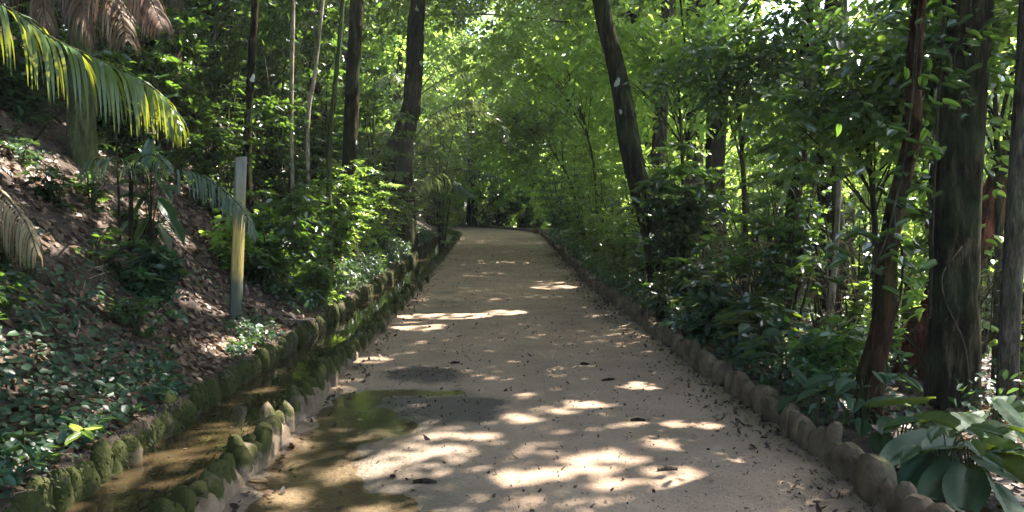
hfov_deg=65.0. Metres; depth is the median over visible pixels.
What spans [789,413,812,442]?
kerb stone
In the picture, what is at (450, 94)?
forest tree
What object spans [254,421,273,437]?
mossy stone
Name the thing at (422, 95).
forest tree
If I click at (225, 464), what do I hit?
mossy stone
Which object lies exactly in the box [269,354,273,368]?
moss covered stone
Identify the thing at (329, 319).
moss covered stone
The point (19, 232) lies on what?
palm tree
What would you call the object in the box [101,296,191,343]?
slope plant
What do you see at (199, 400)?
moss covered stone
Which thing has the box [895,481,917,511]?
kerb stone
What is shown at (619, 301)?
kerb stone
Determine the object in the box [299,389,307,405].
mossy stone
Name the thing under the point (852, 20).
forest tree
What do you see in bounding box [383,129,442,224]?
shrub
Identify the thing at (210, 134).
shrub
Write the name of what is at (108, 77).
palm tree
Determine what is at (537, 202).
forest tree
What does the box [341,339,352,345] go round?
mossy stone
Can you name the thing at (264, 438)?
mossy stone
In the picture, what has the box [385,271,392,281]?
moss covered stone
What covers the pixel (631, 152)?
tree
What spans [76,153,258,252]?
young palm
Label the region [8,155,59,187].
fallen stick
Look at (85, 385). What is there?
fallen stick
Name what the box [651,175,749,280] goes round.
undergrowth sapling
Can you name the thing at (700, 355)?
kerb stone
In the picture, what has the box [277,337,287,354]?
moss covered stone
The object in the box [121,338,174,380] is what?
fallen stick
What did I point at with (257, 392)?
canal water
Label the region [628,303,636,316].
kerb stone
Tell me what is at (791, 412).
kerb stone
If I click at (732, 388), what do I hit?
kerb stone
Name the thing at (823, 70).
understory tree
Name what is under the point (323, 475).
path
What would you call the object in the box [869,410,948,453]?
heart leaved plant
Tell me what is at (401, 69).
forest tree
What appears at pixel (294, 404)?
mossy stone
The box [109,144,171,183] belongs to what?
slope plant
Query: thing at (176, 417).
moss covered stone
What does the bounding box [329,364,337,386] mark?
mossy stone
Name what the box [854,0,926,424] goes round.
tree
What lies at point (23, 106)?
shrub
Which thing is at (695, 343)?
kerb stone
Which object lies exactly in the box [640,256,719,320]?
shrub
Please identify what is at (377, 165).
shrub
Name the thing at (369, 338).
mossy stone
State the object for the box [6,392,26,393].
fallen stick
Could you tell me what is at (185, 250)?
fallen stick
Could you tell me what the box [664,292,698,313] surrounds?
leafy plant
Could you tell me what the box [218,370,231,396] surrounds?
moss covered stone
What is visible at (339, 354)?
mossy stone
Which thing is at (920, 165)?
forest tree
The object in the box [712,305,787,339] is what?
leafy plant
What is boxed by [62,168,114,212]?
slope plant
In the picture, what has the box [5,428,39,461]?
seedling
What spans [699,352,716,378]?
kerb stone
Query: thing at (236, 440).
mossy stone
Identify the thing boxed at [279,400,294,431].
mossy stone
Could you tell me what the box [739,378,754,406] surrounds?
kerb stone
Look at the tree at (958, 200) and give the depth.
6.26 m
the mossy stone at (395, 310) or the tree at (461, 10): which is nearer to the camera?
the mossy stone at (395, 310)
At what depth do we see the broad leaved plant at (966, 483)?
4.36 m
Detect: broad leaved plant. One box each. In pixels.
[863,396,935,433]
[879,411,1023,511]
[949,395,1023,442]
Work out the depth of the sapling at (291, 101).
14.72 m
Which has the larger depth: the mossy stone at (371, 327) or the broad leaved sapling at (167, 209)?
the mossy stone at (371, 327)
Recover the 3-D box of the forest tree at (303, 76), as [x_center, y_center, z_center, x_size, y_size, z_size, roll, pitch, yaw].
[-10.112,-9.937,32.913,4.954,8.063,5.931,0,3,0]
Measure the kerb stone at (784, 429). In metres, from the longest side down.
0.437 x 0.261 x 0.148 m
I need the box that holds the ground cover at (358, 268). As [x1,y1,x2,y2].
[0,222,1023,498]
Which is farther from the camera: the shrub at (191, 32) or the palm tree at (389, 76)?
the palm tree at (389, 76)
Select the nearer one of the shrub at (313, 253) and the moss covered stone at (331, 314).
the moss covered stone at (331, 314)
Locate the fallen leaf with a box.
[248,477,268,483]
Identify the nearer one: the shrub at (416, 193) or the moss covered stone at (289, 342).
the moss covered stone at (289, 342)
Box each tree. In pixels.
[0,0,51,36]
[0,3,189,148]
[0,186,43,270]
[1,0,176,168]
[54,0,338,106]
[156,0,184,175]
[161,0,302,43]
[217,0,431,153]
[225,6,329,99]
[243,0,258,216]
[270,0,566,256]
[273,1,390,129]
[286,2,360,149]
[298,0,447,147]
[307,4,480,208]
[324,0,739,237]
[330,22,434,175]
[341,0,363,266]
[367,3,501,222]
[369,100,514,154]
[371,37,512,101]
[377,36,466,216]
[379,168,503,199]
[382,23,417,238]
[400,0,562,224]
[413,123,483,226]
[419,138,506,224]
[424,35,488,219]
[440,51,516,226]
[443,57,599,233]
[444,0,681,213]
[444,5,563,228]
[458,72,516,226]
[462,11,584,225]
[480,2,599,216]
[506,18,649,228]
[506,148,560,228]
[513,71,645,224]
[535,0,793,204]
[555,53,732,229]
[584,0,818,262]
[592,0,665,294]
[617,150,676,222]
[623,11,854,293]
[624,0,742,187]
[669,123,751,230]
[684,0,696,186]
[702,0,729,282]
[703,98,857,237]
[724,0,909,323]
[725,37,1012,313]
[727,56,924,308]
[727,85,920,297]
[749,1,761,226]
[771,0,813,307]
[777,0,1015,290]
[816,0,851,318]
[842,42,1023,311]
[848,5,910,249]
[851,0,1018,321]
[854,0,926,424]
[855,212,983,315]
[862,0,1018,386]
[889,113,1011,380]
[923,0,993,411]
[923,2,928,287]
[995,0,1023,418]
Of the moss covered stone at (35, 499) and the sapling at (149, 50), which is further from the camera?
the sapling at (149, 50)
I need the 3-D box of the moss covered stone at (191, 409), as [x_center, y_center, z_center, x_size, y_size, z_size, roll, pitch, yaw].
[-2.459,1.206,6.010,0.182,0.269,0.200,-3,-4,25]
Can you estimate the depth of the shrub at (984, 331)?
10.58 m
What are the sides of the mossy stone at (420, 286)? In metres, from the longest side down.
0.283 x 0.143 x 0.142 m
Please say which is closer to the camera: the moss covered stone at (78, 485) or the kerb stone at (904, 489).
the kerb stone at (904, 489)
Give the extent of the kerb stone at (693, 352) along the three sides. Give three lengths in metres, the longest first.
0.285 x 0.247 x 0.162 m
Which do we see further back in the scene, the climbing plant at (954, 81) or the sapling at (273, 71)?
the sapling at (273, 71)
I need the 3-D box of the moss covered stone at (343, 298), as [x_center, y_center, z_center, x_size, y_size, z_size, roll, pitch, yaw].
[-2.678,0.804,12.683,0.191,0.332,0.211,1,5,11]
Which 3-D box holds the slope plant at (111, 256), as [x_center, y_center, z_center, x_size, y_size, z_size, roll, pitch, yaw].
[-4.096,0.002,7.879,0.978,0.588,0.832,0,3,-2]
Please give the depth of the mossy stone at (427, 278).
17.59 m
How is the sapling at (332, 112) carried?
on the ground at (62, 250)
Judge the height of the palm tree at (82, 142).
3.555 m
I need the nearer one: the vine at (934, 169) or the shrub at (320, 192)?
the vine at (934, 169)
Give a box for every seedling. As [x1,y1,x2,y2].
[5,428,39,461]
[64,419,103,445]
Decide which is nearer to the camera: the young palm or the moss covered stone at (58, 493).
the moss covered stone at (58, 493)
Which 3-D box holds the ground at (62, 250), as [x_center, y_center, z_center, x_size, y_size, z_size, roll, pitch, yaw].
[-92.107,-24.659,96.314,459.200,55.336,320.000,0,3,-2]
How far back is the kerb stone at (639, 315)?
11.25 m
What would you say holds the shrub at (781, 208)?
on the ground at (62, 250)
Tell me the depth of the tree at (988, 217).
7.63 m
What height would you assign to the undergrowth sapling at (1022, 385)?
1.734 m
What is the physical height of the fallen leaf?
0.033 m
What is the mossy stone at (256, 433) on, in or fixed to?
on the path
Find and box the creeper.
[941,246,969,381]
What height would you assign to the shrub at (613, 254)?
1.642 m
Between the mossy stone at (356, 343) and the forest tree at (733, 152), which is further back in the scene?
the forest tree at (733, 152)
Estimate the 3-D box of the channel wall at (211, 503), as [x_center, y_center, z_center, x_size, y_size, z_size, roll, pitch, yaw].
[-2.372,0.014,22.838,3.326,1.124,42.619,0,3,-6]
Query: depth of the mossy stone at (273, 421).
5.44 m
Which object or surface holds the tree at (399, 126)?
on the ground at (62, 250)
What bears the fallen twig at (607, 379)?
on the path
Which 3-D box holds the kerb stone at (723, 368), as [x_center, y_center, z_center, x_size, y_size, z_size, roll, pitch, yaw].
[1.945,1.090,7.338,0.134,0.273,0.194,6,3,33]
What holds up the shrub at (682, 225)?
on the ground at (62, 250)
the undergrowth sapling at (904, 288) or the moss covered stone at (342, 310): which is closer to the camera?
the undergrowth sapling at (904, 288)
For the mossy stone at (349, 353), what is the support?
on the path
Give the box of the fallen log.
[25,268,114,322]
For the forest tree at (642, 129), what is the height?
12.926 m
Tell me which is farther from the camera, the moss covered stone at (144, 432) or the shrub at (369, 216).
the shrub at (369, 216)
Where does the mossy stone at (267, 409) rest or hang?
in the canal water
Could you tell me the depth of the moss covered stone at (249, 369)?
7.39 m
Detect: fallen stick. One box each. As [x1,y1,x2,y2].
[1,119,21,156]
[3,334,77,338]
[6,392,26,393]
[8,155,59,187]
[15,342,85,354]
[22,314,69,324]
[32,378,83,385]
[33,112,62,140]
[35,353,133,404]
[40,131,75,169]
[53,208,106,266]
[60,293,120,337]
[68,256,118,275]
[74,314,79,336]
[97,344,133,395]
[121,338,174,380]
[139,210,207,269]
[260,301,294,319]
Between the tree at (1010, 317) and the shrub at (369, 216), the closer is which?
the tree at (1010, 317)
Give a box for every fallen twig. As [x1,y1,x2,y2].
[413,478,436,483]
[601,378,614,380]
[630,417,645,420]
[657,466,677,470]
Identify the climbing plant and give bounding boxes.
[606,193,665,300]
[814,0,994,297]
[897,0,1017,119]
[981,157,1023,347]
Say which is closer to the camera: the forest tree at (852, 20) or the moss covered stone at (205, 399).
the moss covered stone at (205, 399)
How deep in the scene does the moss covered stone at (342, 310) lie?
11.97 m
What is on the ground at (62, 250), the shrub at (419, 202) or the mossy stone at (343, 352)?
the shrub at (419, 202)
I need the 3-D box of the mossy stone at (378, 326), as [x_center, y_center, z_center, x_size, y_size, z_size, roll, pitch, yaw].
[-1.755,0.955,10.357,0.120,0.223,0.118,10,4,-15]
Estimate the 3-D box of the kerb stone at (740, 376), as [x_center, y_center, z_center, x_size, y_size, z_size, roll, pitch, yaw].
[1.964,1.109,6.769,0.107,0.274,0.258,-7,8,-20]
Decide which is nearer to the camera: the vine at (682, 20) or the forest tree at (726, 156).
the vine at (682, 20)
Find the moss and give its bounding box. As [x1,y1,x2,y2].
[0,241,447,511]
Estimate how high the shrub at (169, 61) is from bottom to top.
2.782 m
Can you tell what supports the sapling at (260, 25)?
on the ground at (62, 250)
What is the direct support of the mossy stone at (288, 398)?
on the path
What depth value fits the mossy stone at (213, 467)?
4.41 m
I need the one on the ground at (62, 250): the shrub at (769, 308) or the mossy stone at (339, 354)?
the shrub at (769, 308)
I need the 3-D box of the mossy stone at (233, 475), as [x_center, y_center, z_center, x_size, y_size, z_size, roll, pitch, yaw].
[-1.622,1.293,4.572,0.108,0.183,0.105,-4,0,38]
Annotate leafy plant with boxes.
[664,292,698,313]
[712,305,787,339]
[714,309,813,366]
[733,333,799,372]
[738,328,837,385]
[797,367,922,438]
[883,416,1023,483]
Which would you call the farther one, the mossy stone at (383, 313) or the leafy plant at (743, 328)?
the mossy stone at (383, 313)
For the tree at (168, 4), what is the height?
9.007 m
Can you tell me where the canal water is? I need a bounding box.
[65,231,457,511]
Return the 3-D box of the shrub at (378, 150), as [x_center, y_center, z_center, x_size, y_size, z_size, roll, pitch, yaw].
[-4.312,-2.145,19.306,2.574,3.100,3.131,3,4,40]
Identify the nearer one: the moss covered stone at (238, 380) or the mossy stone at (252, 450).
the mossy stone at (252, 450)
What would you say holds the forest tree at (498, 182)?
on the ground at (62, 250)
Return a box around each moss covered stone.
[8,491,49,511]
[23,476,51,511]
[47,468,74,511]
[65,466,85,502]
[74,460,100,497]
[90,439,112,483]
[111,439,128,467]
[112,458,123,476]
[122,435,142,464]
[136,429,154,453]
[153,416,165,442]
[154,391,177,404]
[157,409,174,439]
[170,414,182,435]
[171,409,179,419]
[181,399,196,424]
[186,384,202,414]
[196,383,209,412]
[204,378,220,406]
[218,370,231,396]
[225,365,241,387]
[225,370,236,392]
[236,360,251,381]
[237,364,247,383]
[248,360,255,376]
[251,348,269,370]
[254,355,261,371]
[261,343,273,363]
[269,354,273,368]
[270,344,276,361]
[274,345,286,358]
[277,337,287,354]
[284,335,292,353]
[288,331,297,350]
[294,326,307,344]
[303,324,312,338]
[305,320,312,333]
[314,316,326,330]
[326,311,330,323]
[327,305,336,319]
[327,309,332,322]
[334,303,339,317]
[337,303,345,316]
[339,297,348,310]
[347,299,352,310]
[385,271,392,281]
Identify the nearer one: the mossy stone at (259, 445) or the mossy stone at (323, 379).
the mossy stone at (259, 445)
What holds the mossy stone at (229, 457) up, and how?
on the path
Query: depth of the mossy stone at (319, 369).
7.11 m
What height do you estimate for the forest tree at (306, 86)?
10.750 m
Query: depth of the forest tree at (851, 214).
16.60 m
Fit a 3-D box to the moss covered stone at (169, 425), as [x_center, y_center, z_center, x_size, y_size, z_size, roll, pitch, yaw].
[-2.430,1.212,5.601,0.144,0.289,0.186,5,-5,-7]
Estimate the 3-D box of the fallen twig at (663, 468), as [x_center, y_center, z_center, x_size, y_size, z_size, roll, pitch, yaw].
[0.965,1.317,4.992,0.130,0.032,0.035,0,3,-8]
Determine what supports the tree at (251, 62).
on the ground at (62, 250)
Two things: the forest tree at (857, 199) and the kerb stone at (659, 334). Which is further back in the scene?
the forest tree at (857, 199)
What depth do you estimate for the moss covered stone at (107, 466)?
4.65 m
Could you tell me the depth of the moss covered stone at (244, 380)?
7.31 m
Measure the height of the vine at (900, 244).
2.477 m
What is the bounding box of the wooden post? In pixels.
[229,156,246,321]
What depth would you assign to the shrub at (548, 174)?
39.10 m
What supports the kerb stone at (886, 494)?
on the ground at (62, 250)
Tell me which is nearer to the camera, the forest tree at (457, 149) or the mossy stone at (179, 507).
the mossy stone at (179, 507)
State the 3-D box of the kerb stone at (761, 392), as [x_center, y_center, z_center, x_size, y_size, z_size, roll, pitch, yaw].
[2.000,1.149,6.320,0.130,0.268,0.232,-7,5,-34]
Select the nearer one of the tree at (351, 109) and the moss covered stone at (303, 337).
the moss covered stone at (303, 337)
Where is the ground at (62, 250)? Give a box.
[0,12,1023,511]
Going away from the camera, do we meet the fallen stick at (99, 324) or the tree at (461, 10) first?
the fallen stick at (99, 324)
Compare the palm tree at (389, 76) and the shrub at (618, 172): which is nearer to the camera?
the shrub at (618, 172)
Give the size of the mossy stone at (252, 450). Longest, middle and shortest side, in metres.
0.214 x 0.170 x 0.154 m
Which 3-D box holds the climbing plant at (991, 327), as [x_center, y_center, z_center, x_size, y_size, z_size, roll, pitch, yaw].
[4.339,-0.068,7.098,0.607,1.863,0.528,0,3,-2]
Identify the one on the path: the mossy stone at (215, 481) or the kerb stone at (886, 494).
the mossy stone at (215, 481)
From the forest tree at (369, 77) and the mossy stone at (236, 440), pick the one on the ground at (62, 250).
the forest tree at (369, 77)
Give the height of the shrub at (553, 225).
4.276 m
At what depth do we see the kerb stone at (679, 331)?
9.43 m
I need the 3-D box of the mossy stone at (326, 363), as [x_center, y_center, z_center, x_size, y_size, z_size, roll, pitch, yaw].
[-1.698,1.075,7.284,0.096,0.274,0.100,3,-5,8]
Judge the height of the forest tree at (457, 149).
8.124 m
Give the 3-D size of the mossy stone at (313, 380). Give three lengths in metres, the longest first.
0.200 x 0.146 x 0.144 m
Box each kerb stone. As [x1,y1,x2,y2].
[615,296,630,309]
[620,299,628,311]
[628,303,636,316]
[631,306,637,321]
[636,310,642,324]
[642,312,645,326]
[644,319,652,332]
[646,310,654,319]
[646,317,657,322]
[647,323,655,333]
[653,322,659,338]
[657,322,662,339]
[661,326,669,342]
[663,328,672,345]
[671,334,684,352]
[672,328,682,336]
[676,339,684,355]
[679,338,687,355]
[683,340,691,360]
[688,347,702,367]
[689,338,702,353]
[693,349,708,372]
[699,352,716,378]
[711,359,724,384]
[716,361,731,385]
[724,370,733,392]
[731,370,739,396]
[734,371,749,398]
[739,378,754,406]
[750,385,759,407]
[754,385,779,413]
[762,396,781,425]
[779,403,799,438]
[781,410,800,438]
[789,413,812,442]
[796,420,815,449]
[807,426,824,457]
[818,421,842,461]
[824,441,842,468]
[830,442,864,482]
[853,453,897,508]
[878,478,895,511]
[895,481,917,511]
[901,494,933,511]
[922,502,954,511]
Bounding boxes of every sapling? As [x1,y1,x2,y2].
[56,0,201,114]
[115,115,121,245]
[115,138,184,265]
[151,0,284,186]
[156,0,246,145]
[207,0,303,126]
[216,0,335,199]
[256,38,360,219]
[289,0,294,201]
[305,0,323,215]
[326,0,344,269]
[327,66,417,251]
[413,96,473,249]
[634,124,740,268]
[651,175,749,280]
[679,158,767,300]
[698,157,814,299]
[707,169,831,299]
[720,148,784,258]
[737,174,838,352]
[773,190,866,329]
[810,177,917,314]
[826,0,846,324]
[830,196,928,346]
[843,166,928,314]
[981,233,1023,396]
[991,252,1023,373]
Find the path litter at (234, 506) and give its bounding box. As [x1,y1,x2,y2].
[112,244,889,511]
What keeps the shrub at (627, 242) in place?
on the ground at (62, 250)
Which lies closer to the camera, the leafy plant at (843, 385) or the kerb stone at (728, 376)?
the leafy plant at (843, 385)
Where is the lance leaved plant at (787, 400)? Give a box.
[777,365,845,424]
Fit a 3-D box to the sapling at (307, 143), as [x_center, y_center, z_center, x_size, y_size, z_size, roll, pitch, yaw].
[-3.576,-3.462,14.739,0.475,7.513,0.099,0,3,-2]
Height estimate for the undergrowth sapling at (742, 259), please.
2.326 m
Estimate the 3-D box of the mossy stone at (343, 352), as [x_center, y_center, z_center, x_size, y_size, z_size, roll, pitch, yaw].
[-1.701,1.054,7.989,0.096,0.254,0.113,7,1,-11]
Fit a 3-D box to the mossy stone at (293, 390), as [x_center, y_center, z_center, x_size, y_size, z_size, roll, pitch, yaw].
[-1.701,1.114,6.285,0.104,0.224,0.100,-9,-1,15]
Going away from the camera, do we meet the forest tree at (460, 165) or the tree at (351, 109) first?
the tree at (351, 109)
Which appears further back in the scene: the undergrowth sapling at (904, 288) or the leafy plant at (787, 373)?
the undergrowth sapling at (904, 288)
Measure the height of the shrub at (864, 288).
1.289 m
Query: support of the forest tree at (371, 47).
on the ground at (62, 250)
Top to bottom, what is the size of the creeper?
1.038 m
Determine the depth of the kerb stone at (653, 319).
10.65 m
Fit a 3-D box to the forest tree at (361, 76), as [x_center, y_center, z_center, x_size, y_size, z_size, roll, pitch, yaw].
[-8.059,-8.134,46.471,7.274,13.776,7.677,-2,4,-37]
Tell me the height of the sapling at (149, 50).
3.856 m
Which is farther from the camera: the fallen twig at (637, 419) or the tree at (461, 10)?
the tree at (461, 10)
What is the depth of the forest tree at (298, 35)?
20.99 m
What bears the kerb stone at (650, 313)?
on the ground at (62, 250)
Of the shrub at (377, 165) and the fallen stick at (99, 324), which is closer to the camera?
the fallen stick at (99, 324)
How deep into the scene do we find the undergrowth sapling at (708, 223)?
12.42 m
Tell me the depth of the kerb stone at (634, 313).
11.53 m
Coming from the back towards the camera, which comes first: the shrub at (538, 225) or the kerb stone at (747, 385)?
the shrub at (538, 225)
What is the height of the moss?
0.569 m
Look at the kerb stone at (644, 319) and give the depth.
10.99 m
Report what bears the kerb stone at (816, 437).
on the ground at (62, 250)
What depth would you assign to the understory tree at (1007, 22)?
6.91 m
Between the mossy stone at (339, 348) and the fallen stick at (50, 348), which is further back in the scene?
the mossy stone at (339, 348)
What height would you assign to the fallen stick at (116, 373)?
0.317 m
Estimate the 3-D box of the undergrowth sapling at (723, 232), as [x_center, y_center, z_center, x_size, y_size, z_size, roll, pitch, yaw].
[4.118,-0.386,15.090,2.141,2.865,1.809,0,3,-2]
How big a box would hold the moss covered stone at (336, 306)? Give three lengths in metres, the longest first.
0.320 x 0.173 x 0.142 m
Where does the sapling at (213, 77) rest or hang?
on the ground at (62, 250)
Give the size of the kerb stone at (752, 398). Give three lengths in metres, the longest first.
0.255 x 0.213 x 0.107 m
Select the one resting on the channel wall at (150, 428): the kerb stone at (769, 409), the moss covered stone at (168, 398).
the moss covered stone at (168, 398)
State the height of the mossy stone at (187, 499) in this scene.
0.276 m
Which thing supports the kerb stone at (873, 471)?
on the ground at (62, 250)
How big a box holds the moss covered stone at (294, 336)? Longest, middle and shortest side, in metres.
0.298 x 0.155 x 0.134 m
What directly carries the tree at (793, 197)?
on the ground at (62, 250)
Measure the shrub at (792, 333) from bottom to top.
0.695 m
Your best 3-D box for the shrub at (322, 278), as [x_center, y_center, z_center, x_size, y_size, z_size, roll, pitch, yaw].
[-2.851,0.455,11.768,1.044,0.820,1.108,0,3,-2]
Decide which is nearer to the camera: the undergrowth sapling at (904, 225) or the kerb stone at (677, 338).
the kerb stone at (677, 338)
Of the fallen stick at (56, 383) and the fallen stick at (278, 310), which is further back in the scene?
the fallen stick at (278, 310)
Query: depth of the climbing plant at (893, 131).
5.50 m
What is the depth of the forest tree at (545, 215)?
59.74 m
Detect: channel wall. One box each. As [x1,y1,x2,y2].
[50,297,361,511]
[194,227,461,511]
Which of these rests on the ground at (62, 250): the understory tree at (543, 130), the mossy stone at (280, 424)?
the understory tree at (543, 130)
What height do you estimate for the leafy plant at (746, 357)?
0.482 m
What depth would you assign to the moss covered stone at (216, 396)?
6.50 m
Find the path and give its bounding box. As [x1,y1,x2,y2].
[221,226,884,511]
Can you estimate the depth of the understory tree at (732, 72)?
10.16 m
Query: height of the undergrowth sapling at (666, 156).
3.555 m
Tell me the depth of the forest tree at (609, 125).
27.89 m
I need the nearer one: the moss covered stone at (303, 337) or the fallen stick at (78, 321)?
the fallen stick at (78, 321)
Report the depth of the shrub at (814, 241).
9.38 m
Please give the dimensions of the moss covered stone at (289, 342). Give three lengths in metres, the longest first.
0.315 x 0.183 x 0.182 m
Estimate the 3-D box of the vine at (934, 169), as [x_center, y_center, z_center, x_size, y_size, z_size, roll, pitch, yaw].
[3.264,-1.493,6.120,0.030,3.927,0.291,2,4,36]
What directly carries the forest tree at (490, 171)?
on the ground at (62, 250)
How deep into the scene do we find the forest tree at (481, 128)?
58.28 m
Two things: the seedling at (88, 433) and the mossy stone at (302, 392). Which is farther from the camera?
the mossy stone at (302, 392)
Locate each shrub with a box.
[0,14,66,126]
[10,1,216,104]
[45,0,214,167]
[109,238,194,310]
[154,78,277,221]
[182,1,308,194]
[199,208,290,279]
[211,198,323,299]
[221,91,341,215]
[246,182,346,284]
[253,178,350,264]
[268,112,397,216]
[285,159,385,263]
[285,260,351,308]
[332,168,405,256]
[333,121,407,217]
[334,162,429,250]
[361,152,432,222]
[379,178,431,219]
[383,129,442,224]
[445,171,486,224]
[464,161,504,225]
[473,177,514,226]
[503,184,542,228]
[507,157,557,228]
[531,140,588,234]
[539,161,582,223]
[541,144,612,241]
[543,161,619,249]
[557,166,630,260]
[565,181,656,271]
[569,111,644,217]
[580,132,676,247]
[580,213,639,282]
[598,221,646,293]
[615,123,708,231]
[630,141,727,290]
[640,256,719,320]
[658,277,779,342]
[699,136,859,325]
[703,213,800,318]
[711,297,805,362]
[719,131,854,308]
[738,144,914,333]
[754,255,871,334]
[774,313,914,400]
[782,323,896,386]
[853,149,992,342]
[862,256,992,355]
[862,257,1023,381]
[898,137,1004,355]
[906,225,1003,325]
[994,345,1023,390]
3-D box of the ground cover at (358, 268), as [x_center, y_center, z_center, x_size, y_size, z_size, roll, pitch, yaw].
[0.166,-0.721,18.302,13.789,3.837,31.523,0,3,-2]
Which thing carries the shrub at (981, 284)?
on the ground at (62, 250)
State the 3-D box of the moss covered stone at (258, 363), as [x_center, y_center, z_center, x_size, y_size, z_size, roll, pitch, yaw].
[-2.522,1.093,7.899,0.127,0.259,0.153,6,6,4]
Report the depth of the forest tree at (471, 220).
43.28 m
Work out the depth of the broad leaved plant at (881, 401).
5.27 m
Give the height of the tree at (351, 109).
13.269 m
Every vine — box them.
[680,0,688,56]
[883,0,917,341]
[928,0,946,317]
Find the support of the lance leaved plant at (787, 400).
on the ground at (62, 250)
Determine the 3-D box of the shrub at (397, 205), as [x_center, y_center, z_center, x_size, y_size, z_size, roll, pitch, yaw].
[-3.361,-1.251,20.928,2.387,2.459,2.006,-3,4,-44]
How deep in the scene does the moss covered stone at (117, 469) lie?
4.80 m
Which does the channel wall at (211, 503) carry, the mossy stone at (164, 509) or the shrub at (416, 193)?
the mossy stone at (164, 509)
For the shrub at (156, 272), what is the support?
on the ground at (62, 250)
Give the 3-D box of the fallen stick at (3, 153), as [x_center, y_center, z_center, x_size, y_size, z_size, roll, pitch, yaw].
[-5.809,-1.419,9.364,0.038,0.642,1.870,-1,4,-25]
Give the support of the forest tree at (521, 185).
on the ground at (62, 250)
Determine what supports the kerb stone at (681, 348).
on the ground at (62, 250)
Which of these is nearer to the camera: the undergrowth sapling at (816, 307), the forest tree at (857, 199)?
the undergrowth sapling at (816, 307)
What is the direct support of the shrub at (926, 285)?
on the ground at (62, 250)
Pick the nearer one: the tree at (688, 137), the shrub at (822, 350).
the shrub at (822, 350)
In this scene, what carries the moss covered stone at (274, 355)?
on the channel wall at (150, 428)
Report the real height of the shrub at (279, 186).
2.869 m
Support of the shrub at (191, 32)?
on the ground at (62, 250)
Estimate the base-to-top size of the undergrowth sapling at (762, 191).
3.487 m
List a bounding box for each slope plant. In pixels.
[0,129,50,174]
[0,228,44,284]
[0,270,46,321]
[16,161,77,211]
[59,131,123,163]
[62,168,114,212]
[71,226,145,274]
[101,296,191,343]
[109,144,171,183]
[109,198,180,248]
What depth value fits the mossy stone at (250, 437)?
5.16 m
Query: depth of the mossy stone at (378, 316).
10.70 m
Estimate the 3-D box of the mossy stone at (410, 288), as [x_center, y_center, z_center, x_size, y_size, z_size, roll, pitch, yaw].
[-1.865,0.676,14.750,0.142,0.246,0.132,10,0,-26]
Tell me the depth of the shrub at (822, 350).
6.52 m
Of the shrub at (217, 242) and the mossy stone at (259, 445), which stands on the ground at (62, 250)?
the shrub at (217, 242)
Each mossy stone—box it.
[153,497,176,511]
[158,507,171,511]
[171,485,196,511]
[173,502,184,511]
[188,480,208,498]
[198,470,224,510]
[207,461,222,479]
[211,459,230,484]
[219,452,235,469]
[227,434,244,453]
[231,467,237,490]
[232,445,252,475]
[241,433,255,441]
[244,442,257,472]
[248,440,262,461]
[252,427,272,442]
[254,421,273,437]
[255,430,271,468]
[257,401,275,422]
[261,415,279,435]
[268,415,282,441]
[275,410,284,424]
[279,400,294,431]
[285,394,297,402]
[288,384,300,395]
[289,400,300,423]
[290,396,306,420]
[297,381,312,395]
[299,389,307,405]
[305,377,317,387]
[313,373,325,391]
[314,375,323,390]
[315,357,326,370]
[316,362,328,382]
[316,366,324,378]
[322,360,329,371]
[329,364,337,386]
[330,355,339,373]
[332,345,344,354]
[334,351,342,365]
[340,349,345,366]
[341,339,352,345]
[345,349,351,359]
[349,345,356,360]
[352,339,359,351]
[359,335,365,352]
[365,329,373,342]
[367,333,371,344]
[368,324,375,341]
[374,312,382,321]
[376,322,380,334]
[378,321,385,333]
[380,311,385,320]
[391,305,397,317]
[393,296,399,303]
[408,286,413,298]
[418,281,422,290]
[424,276,429,283]
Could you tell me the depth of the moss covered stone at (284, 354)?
8.57 m
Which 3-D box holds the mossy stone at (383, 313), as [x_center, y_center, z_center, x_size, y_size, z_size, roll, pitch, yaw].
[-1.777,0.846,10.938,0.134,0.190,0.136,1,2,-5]
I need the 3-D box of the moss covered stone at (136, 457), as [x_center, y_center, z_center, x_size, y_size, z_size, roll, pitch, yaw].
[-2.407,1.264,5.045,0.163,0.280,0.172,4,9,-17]
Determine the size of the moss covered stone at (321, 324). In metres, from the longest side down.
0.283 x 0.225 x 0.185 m
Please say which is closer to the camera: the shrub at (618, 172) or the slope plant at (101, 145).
the slope plant at (101, 145)
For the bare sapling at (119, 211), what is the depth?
8.46 m
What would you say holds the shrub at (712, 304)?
on the ground at (62, 250)
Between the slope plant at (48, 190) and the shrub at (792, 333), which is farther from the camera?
the slope plant at (48, 190)
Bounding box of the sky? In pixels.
[65,0,1015,231]
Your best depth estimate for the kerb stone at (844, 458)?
4.73 m
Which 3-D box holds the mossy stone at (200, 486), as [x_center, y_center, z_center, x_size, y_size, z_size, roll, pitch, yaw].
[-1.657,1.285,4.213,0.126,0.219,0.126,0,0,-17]
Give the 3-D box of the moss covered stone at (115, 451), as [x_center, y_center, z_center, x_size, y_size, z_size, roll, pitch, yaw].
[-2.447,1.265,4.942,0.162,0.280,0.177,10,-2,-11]
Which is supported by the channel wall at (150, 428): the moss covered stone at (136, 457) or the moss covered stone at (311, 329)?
the moss covered stone at (311, 329)
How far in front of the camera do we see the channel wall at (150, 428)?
5.90 m
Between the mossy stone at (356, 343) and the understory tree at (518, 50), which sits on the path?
the mossy stone at (356, 343)
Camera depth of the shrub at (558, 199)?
29.21 m

